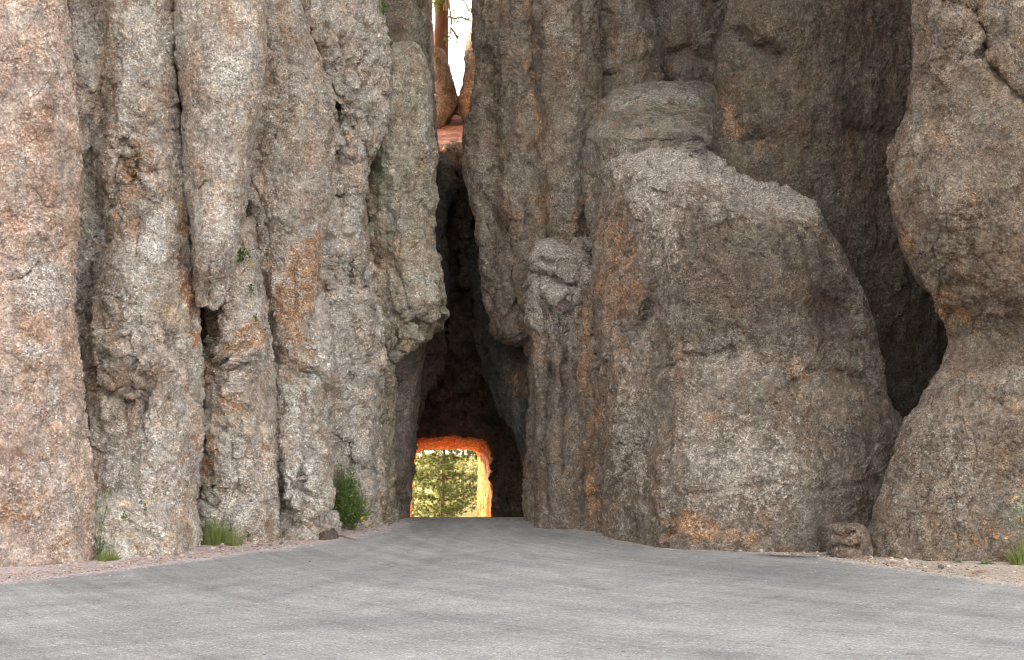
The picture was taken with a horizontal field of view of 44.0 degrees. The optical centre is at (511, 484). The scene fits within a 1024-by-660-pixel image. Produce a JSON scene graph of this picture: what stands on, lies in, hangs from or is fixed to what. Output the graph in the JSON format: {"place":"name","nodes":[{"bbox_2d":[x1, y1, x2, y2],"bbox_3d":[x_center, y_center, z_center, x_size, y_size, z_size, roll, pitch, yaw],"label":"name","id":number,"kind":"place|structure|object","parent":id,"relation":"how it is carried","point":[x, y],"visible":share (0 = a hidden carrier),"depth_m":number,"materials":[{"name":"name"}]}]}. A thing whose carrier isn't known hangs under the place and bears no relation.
{"place":"outdoors","nodes":[
{"label":"outdoors","id":0,"kind":"place"},
{"bbox_2d":[417,0,471,454],"label":"sky","id":1,"kind":"structure","parent":0,"point":[456,51],"materials":[{"name":"white"}]},
{"bbox_2d":[0,517,1023,659],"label":"road","id":2,"kind":"structure","parent":0,"point":[243,606],"depth_m":14.11,"materials":[{"name":"grey asphalt"}]},
{"bbox_2d":[33,522,1018,658],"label":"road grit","id":3,"kind":"object","parent":2,"relation":"on","point":[545,570],"visible":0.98,"depth_m":16.82,"materials":[{"name":"gravel"}]},
{"bbox_2d":[0,454,1023,583],"bbox_3d":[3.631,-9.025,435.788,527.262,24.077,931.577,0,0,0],"label":"ground","id":4,"kind":"structure","parent":0,"point":[1002,567],"depth_m":19.12,"materials":[{"name":"beige soil"}]},
{"bbox_2d":[0,0,97,566],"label":"rock pillar","id":5,"kind":"object","parent":4,"relation":"on","point":[48,489],"visible":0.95,"depth_m":19.26,"materials":[{"name":"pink stone"}]},
{"bbox_2d":[93,485,114,557],"bbox_3d":[-6.380,0.619,19.864,0.401,1.215,0.234,0,0,17],"label":"weed","id":6,"kind":"object","parent":4,"relation":"on","point":[100,531],"visible":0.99,"depth_m":19.84,"materials":[{"name":"green plant"}]},
{"bbox_2d":[96,548,119,560],"bbox_3d":[-6.311,1.087,19.764,0.415,0.240,0.312,0,0,0],"label":"grass tuft","id":7,"kind":"object","parent":4,"relation":"on","point":[106,557],"visible":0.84,"depth_m":19.71,"materials":[{"name":"green plant"}]},
{"bbox_2d":[67,0,205,549],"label":"rock pillar","id":8,"kind":"object","parent":4,"relation":"on","point":[137,311],"visible":0.64,"depth_m":21.43,"materials":[{"name":"grey stone"}]},
{"bbox_2d":[91,492,183,559],"bbox_3d":[-6.444,0.984,21.642,1.699,1.634,3.350,0,0,-16],"label":"boulder","id":9,"kind":"object","parent":4,"relation":"on","point":[153,531],"visible":0.52,"depth_m":20.41,"materials":[{"name":"stone"}]},
{"bbox_2d":[141,500,149,514],"bbox_3d":[-5.974,0.411,20.627,0.150,0.327,0.122,0,0,-28],"label":"crevice plant","id":10,"kind":"object","parent":9,"relation":"on","point":[145,508],"visible":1,"depth_m":20.63,"materials":[{"name":"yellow plant"}]},
{"bbox_2d":[200,511,232,545],"bbox_3d":[-5.256,0.766,22.628,0.786,0.674,0.736,0,0,25],"label":"grass tuft","id":11,"kind":"object","parent":4,"relation":"on","point":[216,539],"visible":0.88,"depth_m":22.55,"materials":[{"name":"green plant"}]},
{"bbox_2d":[219,523,250,545],"bbox_3d":[-4.941,0.823,22.513,0.640,0.569,0.502,0,0,0],"label":"grass tuft","id":12,"kind":"object","parent":4,"relation":"on","point":[234,541],"visible":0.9,"depth_m":22.49,"materials":[{"name":"green plant"}]},
{"bbox_2d":[196,216,282,544],"bbox_3d":[-5.604,-1.536,25.192,1.840,7.959,6.042,0,0,-17],"label":"rock pillar","id":13,"kind":"object","parent":4,"relation":"on","point":[240,475],"visible":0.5,"depth_m":22.86,"materials":[{"name":"grey stone"}]},
{"bbox_2d":[248,281,254,297],"bbox_3d":[-4.694,-3.507,22.796,0.120,0.293,0.093,0,0,25],"label":"crevice plant","id":14,"kind":"object","parent":13,"relation":"attached to","point":[251,289],"visible":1,"depth_m":22.80,"materials":[{"name":"green plant"}]},
{"bbox_2d":[246,0,342,540],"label":"rock pillar","id":15,"kind":"object","parent":4,"relation":"on","point":[291,189],"visible":0.52,"depth_m":24.38,"materials":[{"name":"grey stone"}]},
{"bbox_2d":[173,0,268,310],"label":"hanging rock","id":16,"kind":"object","parent":15,"relation":"hanging from","point":[221,56],"visible":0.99,"depth_m":21.35,"materials":[{"name":"grey stone"}]},
{"bbox_2d":[237,234,253,264],"bbox_3d":[-4.705,-4.098,22.086,0.441,0.567,0.202,0,0,0],"label":"crevice plant","id":17,"kind":"object","parent":16,"relation":"attached to","point":[241,259],"visible":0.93,"depth_m":22.10,"materials":[{"name":"green plant"}]},
{"bbox_2d":[318,528,337,539],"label":"stone","id":18,"kind":"object","parent":4,"relation":"on","point":[332,533],"visible":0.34,"depth_m":23.63,"materials":[{"name":"stone"}]},
{"bbox_2d":[301,0,393,528],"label":"rock pillar","id":19,"kind":"object","parent":4,"relation":"on","point":[352,39],"visible":0.57,"depth_m":26.12,"materials":[{"name":"stone"}]},
{"bbox_2d":[376,0,388,15],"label":"crevice plant","id":20,"kind":"object","parent":19,"relation":"attached to","point":[383,8],"visible":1,"depth_m":26.83,"materials":[{"name":"green plant"}]},
{"bbox_2d":[332,460,371,530],"bbox_3d":[-3.335,0.256,25.768,1.016,1.480,0.748,0,0,0],"label":"shrub","id":21,"kind":"object","parent":4,"relation":"on","point":[349,505],"visible":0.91,"depth_m":25.68,"materials":[{"name":"green plant"}]},
{"bbox_2d":[365,41,449,523],"bbox_3d":[-2.557,-4.136,29.581,2.280,12.724,5.042,0,0,0],"label":"rock pillar","id":22,"kind":"object","parent":4,"relation":"on","point":[402,198],"visible":0.59,"depth_m":27.54,"materials":[{"name":"stone"}]},
{"bbox_2d":[382,0,438,518],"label":"rock pillar","id":23,"kind":"object","parent":4,"relation":"on","point":[409,20],"visible":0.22,"depth_m":29.44,"materials":[{"name":"beige stone"}]},
{"bbox_2d":[413,450,439,504],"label":"pine tree","id":24,"kind":"object","parent":4,"relation":"on","point":[427,471],"visible":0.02,"depth_m":91.69,"materials":[{"name":"green plant"}]},
{"bbox_2d":[415,323,446,452],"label":"rock","id":25,"kind":"object","parent":4,"relation":"on","point":[435,361],"visible":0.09,"depth_m":31.82,"materials":[{"name":"stone"}]},
{"bbox_2d":[411,450,452,511],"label":"pine tree","id":26,"kind":"object","parent":4,"relation":"on","point":[418,503],"visible":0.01,"depth_m":69.96,"materials":[{"name":"green plant"}]},
{"bbox_2d":[414,451,449,506],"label":"pine tree","id":27,"kind":"object","parent":4,"relation":"on","point":[427,484],"visible":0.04,"depth_m":83.95,"materials":[{"name":"green plant"}]},
{"bbox_2d":[416,449,468,500],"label":"pine tree","id":28,"kind":"object","parent":4,"relation":"on","point":[441,469],"visible":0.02,"depth_m":95.94,"materials":[{"name":"green plant"}]},
{"bbox_2d":[411,449,477,516],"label":"pine tree","id":29,"kind":"object","parent":4,"relation":"on","point":[445,489],"visible":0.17,"depth_m":55.70,"materials":[{"name":"green plant"}]},
{"bbox_2d":[427,449,477,508],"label":"pine tree","id":30,"kind":"object","parent":4,"relation":"on","point":[459,466],"visible":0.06,"depth_m":77.94,"materials":[{"name":"green plant"}]},
{"bbox_2d":[433,449,477,508],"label":"pine tree","id":31,"kind":"object","parent":4,"relation":"on","point":[472,466],"visible":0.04,"depth_m":71.71,"materials":[{"name":"green plant"}]},
{"bbox_2d":[410,227,523,516],"bbox_3d":[-0.376,-3.425,35.163,10.390,13.592,9.310,0,0,0],"label":"tunnel rock","id":32,"kind":"object","parent":4,"relation":"on","point":[473,421],"visible":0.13,"depth_m":35.45,"materials":[{"name":"stone"}]},
{"bbox_2d":[435,154,456,341],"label":"rock","id":33,"kind":"object","parent":32,"relation":"attached to","point":[446,180],"visible":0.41,"depth_m":31.54,"materials":[{"name":"stone"}]},
{"bbox_2d":[437,115,462,150],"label":"soil slope","id":34,"kind":"structure","parent":32,"relation":"on","point":[452,130],"depth_m":37.55,"materials":[{"name":"orange soil"}]},
{"bbox_2d":[433,45,458,128],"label":"rock","id":35,"kind":"object","parent":34,"relation":"on","point":[446,96],"visible":0.4,"depth_m":38.26,"materials":[{"name":"stone"}]},
{"bbox_2d":[440,141,462,153],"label":"boulder","id":36,"kind":"object","parent":34,"relation":"on","point":[453,146],"visible":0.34,"depth_m":33.71,"materials":[{"name":"beige stone"}]},
{"bbox_2d":[432,0,471,62],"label":"pine tree","id":37,"kind":"object","parent":34,"relation":"on","point":[442,11],"visible":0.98,"depth_m":40.76,"materials":[{"name":"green plant"}]},
{"bbox_2d":[457,19,475,123],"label":"rock","id":38,"kind":"object","parent":34,"relation":"on","point":[463,103],"visible":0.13,"depth_m":38.37,"materials":[{"name":"stone"}]},
{"bbox_2d":[436,148,484,392],"bbox_3d":[-1.420,-5.724,34.843,1.934,6.444,4.052,0,0,0],"label":"rock","id":39,"kind":"object","parent":32,"relation":"attached to","point":[463,367],"visible":0.41,"depth_m":33.49,"materials":[{"name":"stone"}]},
{"bbox_2d":[467,217,529,467],"bbox_3d":[-0.034,-3.255,31.829,1.717,11.032,5.630,0,0,-23],"label":"rock","id":40,"kind":"object","parent":32,"relation":"on","point":[504,370],"visible":0.26,"depth_m":30.38,"materials":[{"name":"stone"}]},
{"bbox_2d":[458,450,477,501],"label":"pine tree","id":41,"kind":"object","parent":4,"relation":"on","point":[468,468],"visible":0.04,"depth_m":99.93,"materials":[{"name":"green plant"}]},
{"bbox_2d":[0,519,1023,587],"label":"gravel stones","id":42,"kind":"object","parent":4,"relation":"on","point":[892,559],"visible":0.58,"depth_m":19.45,"materials":[{"name":"beige gravel"}]},
{"bbox_2d":[0,523,1023,575],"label":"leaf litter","id":43,"kind":"object","parent":4,"relation":"on","point":[384,523],"visible":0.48,"depth_m":19.26,"materials":[{"name":"brown plant"}]},
{"bbox_2d":[461,0,604,521],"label":"rock pillar","id":44,"kind":"object","parent":4,"relation":"on","point":[537,94],"visible":0.56,"depth_m":27.93,"materials":[{"name":"beige stone"}]},
{"bbox_2d":[521,236,591,528],"bbox_3d":[1.033,-1.868,27.957,1.617,7.826,4.405,0,0,0],"label":"boulder","id":45,"kind":"object","parent":4,"relation":"on","point":[552,291],"visible":0.66,"depth_m":26.23,"materials":[{"name":"stone"}]},
{"bbox_2d":[575,256,602,532],"bbox_3d":[1.759,-1.406,26.793,1.269,7.275,3.445,0,0,0],"label":"rock","id":46,"kind":"object","parent":4,"relation":"on","point":[587,389],"visible":0.27,"depth_m":25.65,"materials":[{"name":"stone"}]},
{"bbox_2d":[599,0,665,95],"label":"rock pillar","id":47,"kind":"object","parent":4,"relation":"on","point":[631,50],"visible":0.07,"depth_m":28.92,"materials":[{"name":"beige stone"}]},
{"bbox_2d":[580,80,714,255],"bbox_3d":[3.208,-3.837,28.463,3.439,11.805,5.814,0,0,0],"label":"boulder","id":48,"kind":"object","parent":4,"relation":"on","point":[633,118],"visible":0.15,"depth_m":26.71,"materials":[{"name":"grey stone"}]},
{"bbox_2d":[651,0,728,83],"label":"rock pillar","id":49,"kind":"object","parent":4,"relation":"on","point":[690,31],"visible":0.06,"depth_m":30.18,"materials":[{"name":"beige stone"}]},
{"bbox_2d":[591,142,902,552],"bbox_3d":[4.276,-2.702,24.716,6.220,10.299,7.090,0,0,-30],"label":"boulder","id":50,"kind":"object","parent":4,"relation":"on","point":[745,402],"visible":0.84,"depth_m":21.65,"materials":[{"name":"stone"}]},
{"bbox_2d":[711,0,947,417],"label":"rock pillar","id":51,"kind":"object","parent":4,"relation":"on","point":[810,99],"visible":0.23,"depth_m":24.21,"materials":[{"name":"stone"}]},
{"bbox_2d":[827,522,873,558],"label":"boulder","id":52,"kind":"object","parent":4,"relation":"on","point":[848,540],"visible":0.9,"depth_m":19.99,"materials":[{"name":"stone"}]},
{"bbox_2d":[868,0,1023,561],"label":"rock pillar","id":53,"kind":"object","parent":4,"relation":"on","point":[952,488],"visible":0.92,"depth_m":19.65,"materials":[{"name":"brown stone"}]},
{"bbox_2d":[975,560,997,564],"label":"weed","id":54,"kind":"object","parent":4,"relation":"on","point":[985,563],"visible":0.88,"depth_m":19.16,"materials":[{"name":"green plant"}]},
{"bbox_2d":[1003,538,1023,564],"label":"grass tuft","id":55,"kind":"object","parent":4,"relation":"on","point":[1016,559],"visible":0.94,"depth_m":19.14,"materials":[{"name":"green plant"}]}
]}

